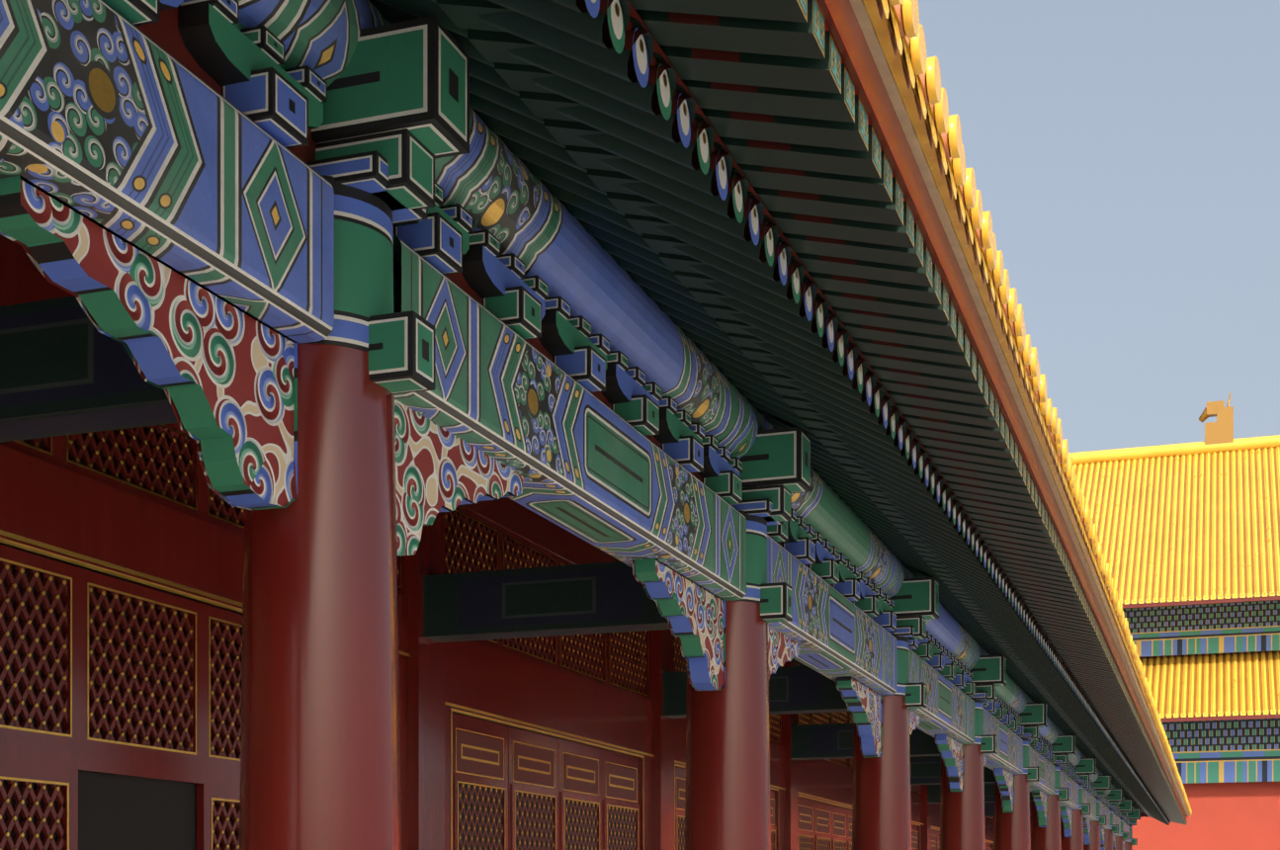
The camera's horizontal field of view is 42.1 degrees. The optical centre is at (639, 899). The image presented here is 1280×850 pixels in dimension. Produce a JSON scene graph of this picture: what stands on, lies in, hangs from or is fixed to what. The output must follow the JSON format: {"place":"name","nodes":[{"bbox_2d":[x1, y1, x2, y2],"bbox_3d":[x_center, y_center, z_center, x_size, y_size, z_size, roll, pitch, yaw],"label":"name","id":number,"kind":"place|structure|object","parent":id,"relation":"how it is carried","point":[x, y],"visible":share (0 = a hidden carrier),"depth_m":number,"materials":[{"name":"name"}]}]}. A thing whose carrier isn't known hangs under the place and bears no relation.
{"place":"outdoors","nodes":[
{"label":"outdoors","id":0,"kind":"place"},
{"bbox_2d":[917,0,1279,602],"label":"sky","id":1,"kind":"structure","parent":0,"point":[1124,155],"materials":[{"name":"blue"}]},
{"bbox_2d":[1068,392,1279,849],"bbox_3d":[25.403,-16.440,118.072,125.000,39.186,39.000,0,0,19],"label":"hall","id":2,"kind":"structure","parent":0,"point":[1197,524],"depth_m":104.86,"materials":[{"name":"tile"}]},
{"bbox_3d":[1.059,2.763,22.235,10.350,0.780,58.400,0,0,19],"label":"platform","id":3,"kind":"structure","parent":0,"visible":0},
{"bbox_2d":[0,234,1030,849],"bbox_3d":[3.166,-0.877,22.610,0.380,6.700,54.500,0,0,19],"label":"building wall","id":4,"kind":"structure","parent":3,"relation":"on","point":[121,606],"depth_m":7.67,"materials":[{"name":"red wood"}]},
{"bbox_2d":[239,174,1132,849],"bbox_3d":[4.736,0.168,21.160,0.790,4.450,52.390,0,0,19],"label":"columns","id":5,"kind":"structure","parent":3,"relation":"on","point":[320,752],"depth_m":4.77,"materials":[{"name":"wood"}]},
{"bbox_2d":[0,295,1032,834],"bbox_3d":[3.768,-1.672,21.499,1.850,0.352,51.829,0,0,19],"label":"cross beams","id":6,"kind":"structure","parent":5,"relation":"attached to","point":[67,367],"depth_m":9.11,"materials":[{"name":"green"}]},
{"bbox_2d":[0,175,1125,849],"bbox_3d":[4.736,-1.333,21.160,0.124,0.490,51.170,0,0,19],"label":"decorative brackets","id":7,"kind":"object","parent":5,"relation":"attached to","point":[221,374],"visible":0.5,"depth_m":4.51,"materials":[{"name":"multicoloured paint"}]},
{"bbox_2d":[0,0,1129,842],"bbox_3d":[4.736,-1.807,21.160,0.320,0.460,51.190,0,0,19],"label":"architraves","id":8,"kind":"object","parent":5,"relation":"on","point":[119,125],"visible":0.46,"depth_m":4.62,"materials":[{"name":"paint"}]},
{"bbox_2d":[103,0,1130,824],"bbox_3d":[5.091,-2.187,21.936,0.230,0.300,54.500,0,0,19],"label":"bracket sets","id":9,"kind":"object","parent":8,"relation":"on","point":[216,45],"visible":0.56,"depth_m":5.89,"materials":[{"name":"blue"}]},
{"bbox_2d":[237,0,1134,812],"bbox_3d":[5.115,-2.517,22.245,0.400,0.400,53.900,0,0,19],"label":"purlins","id":10,"kind":"object","parent":9,"relation":"on","point":[492,184],"visible":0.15,"depth_m":6.59,"materials":[{"name":"blue paint"}]},
{"bbox_2d":[369,0,1187,825],"bbox_3d":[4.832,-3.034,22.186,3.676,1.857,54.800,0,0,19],"label":"rafters","id":11,"kind":"object","parent":10,"relation":"on","point":[737,190],"visible":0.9,"depth_m":5.93,"materials":[{"name":"green wood"}]},
{"bbox_2d":[849,0,1192,816],"bbox_3d":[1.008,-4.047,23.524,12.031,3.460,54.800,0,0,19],"label":"eave tiles","id":12,"kind":"object","parent":11,"relation":"on","point":[895,38],"visible":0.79,"depth_m":6.31,"materials":[{"name":"ceramic"}]},
{"bbox_2d":[305,15,1140,845],"bbox_3d":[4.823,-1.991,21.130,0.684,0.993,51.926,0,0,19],"label":"heads","id":13,"kind":"object","parent":9,"relation":"attached to","point":[392,127],"visible":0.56,"depth_m":4.79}
]}

